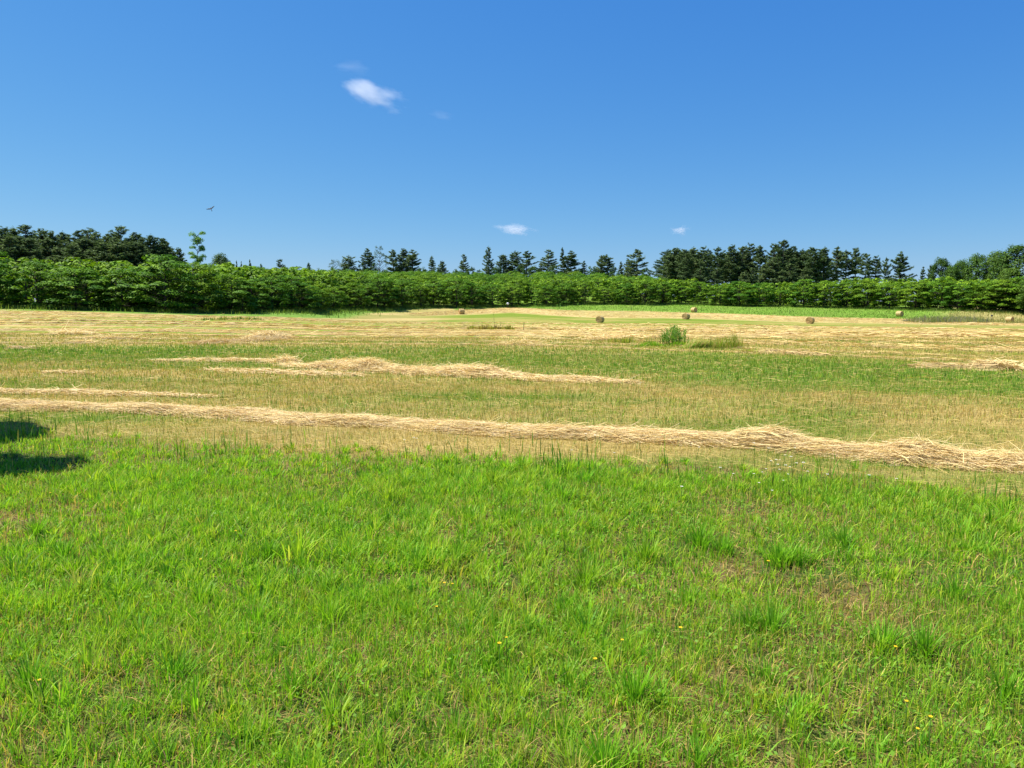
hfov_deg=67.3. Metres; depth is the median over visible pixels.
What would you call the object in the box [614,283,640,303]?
broadleaf tree
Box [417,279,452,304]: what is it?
broadleaf tree
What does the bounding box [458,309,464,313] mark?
hay bale
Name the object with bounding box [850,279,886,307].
broadleaf tree
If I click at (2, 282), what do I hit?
broadleaf tree
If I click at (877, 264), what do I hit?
pine tree
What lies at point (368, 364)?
hay windrow
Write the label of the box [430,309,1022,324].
hay windrow
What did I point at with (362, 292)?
broadleaf tree
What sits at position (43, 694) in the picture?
wildflower
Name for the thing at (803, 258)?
pine tree
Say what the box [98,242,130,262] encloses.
pine tree
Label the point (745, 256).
pine tree
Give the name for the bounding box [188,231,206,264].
broadleaf tree
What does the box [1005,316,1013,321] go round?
hay bale
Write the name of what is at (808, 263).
pine tree
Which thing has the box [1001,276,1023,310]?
broadleaf tree
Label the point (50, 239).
pine tree
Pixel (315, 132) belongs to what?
sky
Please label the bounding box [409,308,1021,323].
hay windrow
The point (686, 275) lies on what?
pine tree
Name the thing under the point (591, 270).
shrub
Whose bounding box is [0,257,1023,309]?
woodland
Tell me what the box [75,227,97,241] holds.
pine tree
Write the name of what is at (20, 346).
hay heap
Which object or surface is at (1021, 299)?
broadleaf tree
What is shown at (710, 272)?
pine tree
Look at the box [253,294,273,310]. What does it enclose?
broadleaf tree
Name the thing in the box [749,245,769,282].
pine tree
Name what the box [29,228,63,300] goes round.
pine tree
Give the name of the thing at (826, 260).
pine tree
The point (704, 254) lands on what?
pine tree
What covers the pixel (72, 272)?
broadleaf tree
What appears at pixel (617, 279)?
broadleaf tree
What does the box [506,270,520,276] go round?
broadleaf tree
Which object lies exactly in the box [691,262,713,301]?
pine tree
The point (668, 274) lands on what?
pine tree
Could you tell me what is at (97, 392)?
hay windrow
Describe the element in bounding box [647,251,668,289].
pine tree
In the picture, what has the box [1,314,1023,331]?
hay windrow
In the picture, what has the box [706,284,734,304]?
broadleaf tree
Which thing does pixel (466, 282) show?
broadleaf tree
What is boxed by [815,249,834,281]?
pine tree
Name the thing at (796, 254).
pine tree
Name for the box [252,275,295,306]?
broadleaf tree
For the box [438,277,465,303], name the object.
broadleaf tree
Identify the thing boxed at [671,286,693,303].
broadleaf tree
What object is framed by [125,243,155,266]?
pine tree
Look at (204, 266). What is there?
broadleaf tree
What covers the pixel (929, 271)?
pine tree
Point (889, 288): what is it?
broadleaf tree
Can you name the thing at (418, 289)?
broadleaf tree
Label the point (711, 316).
hay windrow
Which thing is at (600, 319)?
hay bale
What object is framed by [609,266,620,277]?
shrub
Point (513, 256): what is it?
pine tree
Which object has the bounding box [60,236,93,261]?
pine tree
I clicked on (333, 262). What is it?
broadleaf tree
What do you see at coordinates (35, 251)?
pine tree
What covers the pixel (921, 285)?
broadleaf tree
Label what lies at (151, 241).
pine tree
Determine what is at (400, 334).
hay windrow
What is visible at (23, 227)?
pine tree
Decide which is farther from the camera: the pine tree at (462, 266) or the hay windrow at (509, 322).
the pine tree at (462, 266)
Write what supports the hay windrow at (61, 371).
on the ground at (540, 316)
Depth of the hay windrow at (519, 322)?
102.29 m
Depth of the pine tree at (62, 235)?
189.19 m
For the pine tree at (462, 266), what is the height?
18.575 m
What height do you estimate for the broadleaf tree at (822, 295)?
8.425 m
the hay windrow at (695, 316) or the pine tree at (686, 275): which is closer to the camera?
the hay windrow at (695, 316)
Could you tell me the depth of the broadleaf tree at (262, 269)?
156.36 m
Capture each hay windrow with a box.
[0,311,105,313]
[0,312,1023,329]
[0,313,1023,332]
[0,315,1023,335]
[0,318,1023,337]
[0,322,1023,340]
[0,322,1023,348]
[0,325,1023,344]
[0,337,1023,362]
[0,382,220,397]
[0,390,1023,474]
[1,310,70,311]
[1,312,1012,328]
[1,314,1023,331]
[1,323,1023,351]
[1,333,1021,358]
[38,367,94,373]
[149,353,302,363]
[199,363,373,376]
[267,355,642,384]
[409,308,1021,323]
[413,308,1011,323]
[419,311,1020,324]
[423,312,1023,325]
[425,310,1012,324]
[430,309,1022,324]
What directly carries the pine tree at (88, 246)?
on the ground at (540, 316)
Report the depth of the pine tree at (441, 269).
357.80 m
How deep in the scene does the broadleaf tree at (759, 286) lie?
238.53 m
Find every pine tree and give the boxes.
[0,226,13,244]
[0,235,24,275]
[0,246,27,302]
[3,226,20,303]
[7,244,35,295]
[10,236,52,298]
[14,234,31,250]
[16,224,37,299]
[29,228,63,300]
[38,230,65,294]
[41,247,64,275]
[48,243,88,288]
[53,232,72,246]
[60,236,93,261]
[61,230,83,246]
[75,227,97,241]
[80,239,94,255]
[82,241,108,263]
[88,245,116,264]
[89,232,102,249]
[91,238,103,250]
[97,237,128,260]
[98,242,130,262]
[101,232,112,242]
[105,225,132,250]
[108,250,133,262]
[120,241,131,250]
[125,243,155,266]
[126,232,146,245]
[126,241,151,266]
[142,235,165,264]
[156,238,184,264]
[173,247,186,262]
[276,259,285,268]
[337,255,356,271]
[357,248,376,272]
[381,249,405,273]
[395,248,409,271]
[397,249,422,271]
[427,256,435,271]
[436,261,449,273]
[454,254,469,272]
[482,246,494,275]
[491,255,517,275]
[504,251,523,273]
[513,250,538,276]
[533,249,561,277]
[555,250,585,274]
[558,247,566,272]
[581,261,588,274]
[593,255,609,276]
[596,254,616,277]
[618,261,624,274]
[621,258,634,275]
[624,249,648,276]
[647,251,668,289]
[657,247,682,283]
[657,249,672,278]
[664,248,689,278]
[674,249,695,278]
[676,265,697,301]
[685,247,699,292]
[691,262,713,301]
[692,246,713,296]
[701,250,717,291]
[705,247,729,278]
[709,267,724,296]
[716,244,746,284]
[733,246,753,277]
[739,270,751,302]
[741,243,763,276]
[747,268,760,284]
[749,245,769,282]
[751,265,774,299]
[756,257,791,293]
[764,243,785,292]
[771,240,797,279]
[774,264,806,294]
[783,246,801,281]
[791,249,813,302]
[798,267,818,301]
[800,247,822,279]
[808,247,836,288]
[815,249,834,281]
[829,247,849,283]
[833,250,856,281]
[847,248,865,280]
[854,253,873,302]
[865,255,883,282]
[880,257,893,281]
[888,251,916,292]
[918,267,925,284]
[925,264,935,278]
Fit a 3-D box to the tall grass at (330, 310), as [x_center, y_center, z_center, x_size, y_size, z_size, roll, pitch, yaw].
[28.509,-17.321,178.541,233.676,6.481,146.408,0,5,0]
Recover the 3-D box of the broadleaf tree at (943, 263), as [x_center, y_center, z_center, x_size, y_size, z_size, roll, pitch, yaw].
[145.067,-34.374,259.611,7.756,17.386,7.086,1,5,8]
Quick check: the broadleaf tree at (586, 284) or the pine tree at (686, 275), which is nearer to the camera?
the broadleaf tree at (586, 284)
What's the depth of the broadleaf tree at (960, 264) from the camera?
258.39 m
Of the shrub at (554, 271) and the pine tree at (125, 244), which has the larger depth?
the shrub at (554, 271)
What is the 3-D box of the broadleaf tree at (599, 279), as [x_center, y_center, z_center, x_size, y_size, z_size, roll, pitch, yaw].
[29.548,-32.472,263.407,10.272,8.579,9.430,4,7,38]
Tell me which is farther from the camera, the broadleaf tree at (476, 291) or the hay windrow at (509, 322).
the broadleaf tree at (476, 291)
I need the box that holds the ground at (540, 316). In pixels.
[0,290,1023,767]
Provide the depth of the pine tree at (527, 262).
360.60 m
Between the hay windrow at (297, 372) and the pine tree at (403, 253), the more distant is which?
the pine tree at (403, 253)
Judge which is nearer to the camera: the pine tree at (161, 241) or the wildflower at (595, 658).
the wildflower at (595, 658)
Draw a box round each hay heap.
[1,344,40,349]
[182,329,298,344]
[754,347,833,355]
[897,356,1023,371]
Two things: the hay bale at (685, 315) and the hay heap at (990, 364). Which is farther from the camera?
the hay bale at (685, 315)
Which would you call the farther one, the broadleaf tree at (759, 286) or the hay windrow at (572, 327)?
the broadleaf tree at (759, 286)
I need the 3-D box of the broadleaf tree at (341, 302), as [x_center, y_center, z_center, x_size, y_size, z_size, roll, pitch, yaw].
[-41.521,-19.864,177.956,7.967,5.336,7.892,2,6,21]
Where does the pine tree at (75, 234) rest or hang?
on the ground at (540, 316)
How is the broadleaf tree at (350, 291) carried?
on the ground at (540, 316)
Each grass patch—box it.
[203,316,261,319]
[465,324,514,328]
[607,337,636,343]
[635,341,687,346]
[680,336,725,347]
[704,332,744,348]
[731,347,801,350]
[903,315,993,322]
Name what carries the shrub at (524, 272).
on the ground at (540, 316)
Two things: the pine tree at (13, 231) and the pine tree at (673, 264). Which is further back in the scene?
the pine tree at (673, 264)
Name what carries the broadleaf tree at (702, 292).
on the ground at (540, 316)
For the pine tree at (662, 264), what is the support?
on the ground at (540, 316)
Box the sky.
[0,0,1023,301]
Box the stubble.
[0,331,1023,505]
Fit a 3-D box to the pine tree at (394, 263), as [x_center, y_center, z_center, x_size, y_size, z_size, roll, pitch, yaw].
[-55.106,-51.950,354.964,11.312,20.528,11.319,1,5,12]
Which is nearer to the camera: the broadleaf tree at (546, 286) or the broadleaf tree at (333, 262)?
the broadleaf tree at (546, 286)
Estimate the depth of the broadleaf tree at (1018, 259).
209.21 m
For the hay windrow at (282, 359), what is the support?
on the ground at (540, 316)
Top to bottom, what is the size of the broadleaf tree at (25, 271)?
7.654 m
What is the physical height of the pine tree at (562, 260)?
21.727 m
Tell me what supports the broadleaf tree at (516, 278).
on the ground at (540, 316)
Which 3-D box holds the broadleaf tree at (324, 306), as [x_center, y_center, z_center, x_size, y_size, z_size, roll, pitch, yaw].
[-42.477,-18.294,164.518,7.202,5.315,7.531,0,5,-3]
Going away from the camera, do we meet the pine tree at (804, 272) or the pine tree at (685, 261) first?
the pine tree at (804, 272)
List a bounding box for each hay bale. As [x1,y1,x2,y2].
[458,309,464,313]
[596,316,604,322]
[682,313,689,318]
[691,307,697,311]
[806,317,814,323]
[896,311,903,316]
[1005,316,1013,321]
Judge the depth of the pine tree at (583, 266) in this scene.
363.90 m
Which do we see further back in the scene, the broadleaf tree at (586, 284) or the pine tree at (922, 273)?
the pine tree at (922, 273)
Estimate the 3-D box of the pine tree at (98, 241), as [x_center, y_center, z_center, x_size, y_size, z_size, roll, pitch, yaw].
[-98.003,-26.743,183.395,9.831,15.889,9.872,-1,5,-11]
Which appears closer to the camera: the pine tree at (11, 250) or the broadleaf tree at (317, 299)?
the broadleaf tree at (317, 299)
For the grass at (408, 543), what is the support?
on the ground at (540, 316)
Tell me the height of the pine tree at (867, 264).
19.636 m
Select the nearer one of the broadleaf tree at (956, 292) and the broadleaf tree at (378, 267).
the broadleaf tree at (956, 292)
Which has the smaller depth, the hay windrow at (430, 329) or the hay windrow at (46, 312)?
the hay windrow at (430, 329)
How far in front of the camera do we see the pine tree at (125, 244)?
181.04 m
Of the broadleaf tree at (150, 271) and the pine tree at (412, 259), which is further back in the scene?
the pine tree at (412, 259)
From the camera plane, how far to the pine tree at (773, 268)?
268.37 m
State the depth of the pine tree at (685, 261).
286.65 m
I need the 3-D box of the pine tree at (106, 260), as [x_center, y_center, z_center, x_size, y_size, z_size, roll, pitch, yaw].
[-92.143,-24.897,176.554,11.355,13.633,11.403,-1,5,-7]
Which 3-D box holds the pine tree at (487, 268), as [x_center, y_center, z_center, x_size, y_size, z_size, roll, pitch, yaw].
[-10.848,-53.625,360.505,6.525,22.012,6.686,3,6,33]
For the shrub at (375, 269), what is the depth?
348.82 m
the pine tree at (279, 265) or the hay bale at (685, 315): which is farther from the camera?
the pine tree at (279, 265)
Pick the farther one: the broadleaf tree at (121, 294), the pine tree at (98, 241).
the pine tree at (98, 241)
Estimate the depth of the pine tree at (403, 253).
356.62 m
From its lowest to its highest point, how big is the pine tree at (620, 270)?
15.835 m
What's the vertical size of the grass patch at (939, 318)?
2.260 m
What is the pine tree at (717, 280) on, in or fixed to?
on the ground at (540, 316)
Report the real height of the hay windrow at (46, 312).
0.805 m
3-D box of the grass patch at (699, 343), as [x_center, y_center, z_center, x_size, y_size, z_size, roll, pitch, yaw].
[8.975,-2.001,35.987,2.303,0.678,1.552,0,5,0]
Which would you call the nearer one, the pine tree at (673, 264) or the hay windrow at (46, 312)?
the hay windrow at (46, 312)
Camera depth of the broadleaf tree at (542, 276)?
285.69 m
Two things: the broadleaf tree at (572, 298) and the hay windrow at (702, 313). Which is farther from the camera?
the broadleaf tree at (572, 298)
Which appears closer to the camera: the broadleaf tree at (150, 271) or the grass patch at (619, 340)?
the grass patch at (619, 340)
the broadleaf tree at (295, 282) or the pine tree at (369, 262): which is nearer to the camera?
the broadleaf tree at (295, 282)
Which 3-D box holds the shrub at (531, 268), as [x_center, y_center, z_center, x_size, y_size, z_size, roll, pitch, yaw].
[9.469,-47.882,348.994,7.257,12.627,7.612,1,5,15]
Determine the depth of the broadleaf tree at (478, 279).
259.85 m
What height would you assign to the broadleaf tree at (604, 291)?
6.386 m
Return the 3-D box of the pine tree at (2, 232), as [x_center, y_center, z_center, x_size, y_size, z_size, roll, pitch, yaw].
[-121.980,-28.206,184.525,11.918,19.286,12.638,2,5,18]
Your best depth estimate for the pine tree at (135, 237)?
193.65 m
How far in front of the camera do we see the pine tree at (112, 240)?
177.95 m
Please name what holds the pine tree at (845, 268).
on the ground at (540, 316)
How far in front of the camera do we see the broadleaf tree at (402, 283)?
212.39 m
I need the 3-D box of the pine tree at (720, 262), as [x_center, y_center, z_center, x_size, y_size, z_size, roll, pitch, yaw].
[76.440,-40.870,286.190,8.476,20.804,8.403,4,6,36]
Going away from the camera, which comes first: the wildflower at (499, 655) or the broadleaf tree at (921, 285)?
the wildflower at (499, 655)
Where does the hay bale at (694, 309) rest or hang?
on the ground at (540, 316)
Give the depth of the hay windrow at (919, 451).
9.71 m
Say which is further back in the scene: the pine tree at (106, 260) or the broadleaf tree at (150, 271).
the pine tree at (106, 260)
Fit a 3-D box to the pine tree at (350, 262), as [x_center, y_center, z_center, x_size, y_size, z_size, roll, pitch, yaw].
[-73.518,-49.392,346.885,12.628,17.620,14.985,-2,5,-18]
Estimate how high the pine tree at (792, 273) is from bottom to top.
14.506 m
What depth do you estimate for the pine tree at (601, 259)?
363.82 m
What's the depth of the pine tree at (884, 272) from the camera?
284.96 m
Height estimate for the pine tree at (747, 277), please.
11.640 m
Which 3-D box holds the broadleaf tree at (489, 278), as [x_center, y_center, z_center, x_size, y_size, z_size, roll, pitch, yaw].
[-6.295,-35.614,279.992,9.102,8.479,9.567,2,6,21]
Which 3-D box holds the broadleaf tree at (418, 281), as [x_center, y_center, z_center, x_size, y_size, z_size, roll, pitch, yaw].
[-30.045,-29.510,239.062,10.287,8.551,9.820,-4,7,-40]
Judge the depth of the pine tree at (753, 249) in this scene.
293.81 m
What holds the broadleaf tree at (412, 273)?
on the ground at (540, 316)
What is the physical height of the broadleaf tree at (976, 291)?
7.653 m
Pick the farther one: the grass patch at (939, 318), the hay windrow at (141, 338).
the grass patch at (939, 318)
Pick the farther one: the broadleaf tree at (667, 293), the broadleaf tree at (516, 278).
the broadleaf tree at (516, 278)
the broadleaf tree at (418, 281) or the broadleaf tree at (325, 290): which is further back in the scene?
the broadleaf tree at (418, 281)
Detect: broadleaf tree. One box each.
[0,250,25,301]
[4,260,73,308]
[32,266,114,309]
[92,269,150,310]
[116,254,204,309]
[155,262,229,309]
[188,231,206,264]
[203,273,260,312]
[211,252,229,267]
[223,279,275,309]
[231,290,256,312]
[237,266,279,291]
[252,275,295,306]
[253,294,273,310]
[267,275,321,308]
[284,281,322,307]
[293,283,337,306]
[299,286,330,310]
[321,287,349,306]
[327,259,342,269]
[327,286,358,306]
[341,282,372,306]
[354,283,382,307]
[355,274,397,307]
[369,278,404,307]
[373,246,387,272]
[388,280,420,304]
[391,271,409,279]
[403,271,419,277]
[406,284,434,306]
[408,276,427,294]
[409,273,433,288]
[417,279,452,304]
[421,271,436,293]
[434,273,453,287]
[436,277,477,307]
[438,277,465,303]
[457,283,486,305]
[465,274,486,293]
[477,284,506,304]
[484,275,503,295]
[494,275,512,288]
[499,285,523,305]
[503,279,533,303]
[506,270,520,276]
[508,277,530,290]
[529,274,546,288]
[529,274,548,286]
[530,282,558,305]
[554,283,579,303]
[571,272,584,282]
[571,278,599,303]
[586,277,611,295]
[594,285,615,300]
[607,278,629,296]
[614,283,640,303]
[628,277,661,303]
[647,281,676,302]
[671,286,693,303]
[688,282,712,303]
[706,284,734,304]
[721,281,759,305]
[743,282,774,305]
[766,290,796,304]
[787,279,821,306]
[808,281,839,306]
[830,281,864,306]
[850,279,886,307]
[869,283,905,307]
[897,281,940,309]
[920,277,957,309]
[929,257,951,296]
[940,264,963,301]
[941,283,977,308]
[954,258,967,289]
[963,252,991,288]
[963,283,1001,309]
[977,278,1023,309]
[980,249,1008,279]
[987,244,1023,310]
[993,267,1023,306]
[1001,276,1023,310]
[1015,280,1023,310]
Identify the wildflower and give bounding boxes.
[38,679,45,711]
[497,642,500,675]
[506,636,507,664]
[593,657,596,689]
[905,700,908,731]
[928,715,931,765]
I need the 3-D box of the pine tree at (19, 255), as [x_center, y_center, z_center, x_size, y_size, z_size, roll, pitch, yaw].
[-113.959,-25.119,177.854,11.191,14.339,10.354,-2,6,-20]
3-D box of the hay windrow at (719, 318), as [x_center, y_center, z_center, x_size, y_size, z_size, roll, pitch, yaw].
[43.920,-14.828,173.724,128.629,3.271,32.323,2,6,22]
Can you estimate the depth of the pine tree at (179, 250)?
195.48 m
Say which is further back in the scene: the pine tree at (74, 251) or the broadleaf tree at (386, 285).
the broadleaf tree at (386, 285)
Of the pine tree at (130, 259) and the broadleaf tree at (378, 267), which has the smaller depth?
the pine tree at (130, 259)
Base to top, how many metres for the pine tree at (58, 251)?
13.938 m
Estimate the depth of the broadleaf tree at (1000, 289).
200.08 m
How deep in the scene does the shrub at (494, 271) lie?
348.69 m
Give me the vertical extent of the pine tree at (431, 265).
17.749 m
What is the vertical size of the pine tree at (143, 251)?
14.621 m
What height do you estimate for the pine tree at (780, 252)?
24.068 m
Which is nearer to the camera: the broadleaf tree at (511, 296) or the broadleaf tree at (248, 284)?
the broadleaf tree at (248, 284)
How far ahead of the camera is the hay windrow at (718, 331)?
70.66 m
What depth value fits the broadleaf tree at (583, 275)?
318.01 m
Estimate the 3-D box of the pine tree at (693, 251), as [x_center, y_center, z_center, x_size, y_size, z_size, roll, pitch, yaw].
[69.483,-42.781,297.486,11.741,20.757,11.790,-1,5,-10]
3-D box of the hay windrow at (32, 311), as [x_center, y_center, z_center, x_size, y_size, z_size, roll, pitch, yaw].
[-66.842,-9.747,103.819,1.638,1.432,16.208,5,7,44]
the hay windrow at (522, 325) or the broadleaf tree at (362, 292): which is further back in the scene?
the broadleaf tree at (362, 292)
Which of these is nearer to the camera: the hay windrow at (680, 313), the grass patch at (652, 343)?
the grass patch at (652, 343)
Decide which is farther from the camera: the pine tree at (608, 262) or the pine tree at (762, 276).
the pine tree at (608, 262)
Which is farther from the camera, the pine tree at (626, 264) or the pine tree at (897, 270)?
the pine tree at (626, 264)
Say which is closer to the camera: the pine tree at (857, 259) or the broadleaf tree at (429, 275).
the broadleaf tree at (429, 275)
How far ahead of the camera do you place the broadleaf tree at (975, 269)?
254.33 m
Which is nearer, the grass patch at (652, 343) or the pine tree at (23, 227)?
the grass patch at (652, 343)
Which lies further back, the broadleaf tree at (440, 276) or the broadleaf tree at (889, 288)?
the broadleaf tree at (440, 276)
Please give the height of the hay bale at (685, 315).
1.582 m
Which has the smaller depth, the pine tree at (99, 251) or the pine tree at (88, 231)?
the pine tree at (99, 251)
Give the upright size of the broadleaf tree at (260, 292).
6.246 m
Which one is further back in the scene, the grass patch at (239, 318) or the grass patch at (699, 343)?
the grass patch at (239, 318)
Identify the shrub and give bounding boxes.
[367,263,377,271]
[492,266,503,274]
[513,266,526,275]
[527,265,539,278]
[551,266,561,276]
[586,266,596,275]
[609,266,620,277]
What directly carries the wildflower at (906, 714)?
on the ground at (540, 316)
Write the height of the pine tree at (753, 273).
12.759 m
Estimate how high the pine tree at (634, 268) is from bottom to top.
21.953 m
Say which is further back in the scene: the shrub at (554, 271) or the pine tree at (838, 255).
the shrub at (554, 271)
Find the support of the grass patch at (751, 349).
on the ground at (540, 316)
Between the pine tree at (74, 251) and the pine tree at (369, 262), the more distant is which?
the pine tree at (369, 262)
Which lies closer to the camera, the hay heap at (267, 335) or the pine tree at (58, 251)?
the hay heap at (267, 335)
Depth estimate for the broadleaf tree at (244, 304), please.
132.23 m
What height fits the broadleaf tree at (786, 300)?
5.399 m
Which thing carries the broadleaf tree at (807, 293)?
on the ground at (540, 316)
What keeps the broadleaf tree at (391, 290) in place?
on the ground at (540, 316)
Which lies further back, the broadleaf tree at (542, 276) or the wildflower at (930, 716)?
the broadleaf tree at (542, 276)
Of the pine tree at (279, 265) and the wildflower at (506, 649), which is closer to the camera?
the wildflower at (506, 649)
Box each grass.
[0,301,1023,323]
[0,409,1023,767]
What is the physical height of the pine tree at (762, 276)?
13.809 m
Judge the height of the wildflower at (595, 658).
0.166 m
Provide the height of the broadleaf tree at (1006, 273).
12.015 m
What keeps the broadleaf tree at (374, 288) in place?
on the ground at (540, 316)
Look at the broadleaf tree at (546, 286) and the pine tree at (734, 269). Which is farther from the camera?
the pine tree at (734, 269)
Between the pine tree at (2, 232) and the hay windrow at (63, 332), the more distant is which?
the pine tree at (2, 232)
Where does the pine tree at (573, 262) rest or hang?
on the ground at (540, 316)
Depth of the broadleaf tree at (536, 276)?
295.72 m
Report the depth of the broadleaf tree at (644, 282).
245.13 m
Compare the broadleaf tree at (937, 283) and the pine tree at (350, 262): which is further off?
the pine tree at (350, 262)
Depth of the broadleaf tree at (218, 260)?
211.81 m
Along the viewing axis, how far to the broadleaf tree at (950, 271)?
254.78 m
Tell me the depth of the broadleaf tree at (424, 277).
254.87 m
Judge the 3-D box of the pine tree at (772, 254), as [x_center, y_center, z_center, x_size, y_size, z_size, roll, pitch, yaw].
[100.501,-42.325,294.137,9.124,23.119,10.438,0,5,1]
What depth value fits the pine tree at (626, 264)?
362.40 m
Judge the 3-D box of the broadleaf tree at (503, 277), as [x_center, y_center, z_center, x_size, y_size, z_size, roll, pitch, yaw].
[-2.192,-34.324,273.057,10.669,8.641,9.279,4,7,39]
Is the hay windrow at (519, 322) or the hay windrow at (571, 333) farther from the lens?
the hay windrow at (519, 322)
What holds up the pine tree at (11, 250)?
on the ground at (540, 316)
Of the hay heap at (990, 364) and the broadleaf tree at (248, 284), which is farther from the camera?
the broadleaf tree at (248, 284)
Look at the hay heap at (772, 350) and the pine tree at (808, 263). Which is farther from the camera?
the pine tree at (808, 263)
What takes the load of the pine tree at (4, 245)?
on the ground at (540, 316)
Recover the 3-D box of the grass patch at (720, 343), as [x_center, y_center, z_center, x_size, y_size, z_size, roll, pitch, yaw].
[9.829,-2.085,35.547,1.956,0.923,1.353,0,5,0]
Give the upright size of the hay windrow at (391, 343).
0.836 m
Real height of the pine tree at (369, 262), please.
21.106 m
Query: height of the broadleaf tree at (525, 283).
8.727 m
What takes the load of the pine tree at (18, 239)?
on the ground at (540, 316)
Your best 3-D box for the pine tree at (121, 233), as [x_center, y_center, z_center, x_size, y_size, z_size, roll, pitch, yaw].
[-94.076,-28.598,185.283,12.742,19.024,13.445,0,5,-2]
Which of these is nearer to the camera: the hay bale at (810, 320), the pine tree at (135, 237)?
the hay bale at (810, 320)
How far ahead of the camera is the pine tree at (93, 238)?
183.27 m
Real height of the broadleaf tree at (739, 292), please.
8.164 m
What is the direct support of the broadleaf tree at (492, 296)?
on the ground at (540, 316)
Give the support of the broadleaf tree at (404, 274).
on the ground at (540, 316)
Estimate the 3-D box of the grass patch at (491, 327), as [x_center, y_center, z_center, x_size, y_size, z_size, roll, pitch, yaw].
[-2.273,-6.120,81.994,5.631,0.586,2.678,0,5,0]
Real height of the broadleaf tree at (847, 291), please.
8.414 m
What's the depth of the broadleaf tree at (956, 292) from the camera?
206.07 m
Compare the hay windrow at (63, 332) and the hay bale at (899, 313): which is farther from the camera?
the hay bale at (899, 313)
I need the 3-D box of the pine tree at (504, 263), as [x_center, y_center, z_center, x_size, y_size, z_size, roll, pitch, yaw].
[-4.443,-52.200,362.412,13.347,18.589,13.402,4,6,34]
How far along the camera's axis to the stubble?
16.34 m
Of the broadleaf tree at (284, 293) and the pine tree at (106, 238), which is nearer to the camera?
the broadleaf tree at (284, 293)
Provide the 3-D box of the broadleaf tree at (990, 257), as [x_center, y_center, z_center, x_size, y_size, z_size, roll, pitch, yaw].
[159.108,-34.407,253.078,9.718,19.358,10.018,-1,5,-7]
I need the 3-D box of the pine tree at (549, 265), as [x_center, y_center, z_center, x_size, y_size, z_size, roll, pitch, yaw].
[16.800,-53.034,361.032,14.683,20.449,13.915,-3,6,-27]

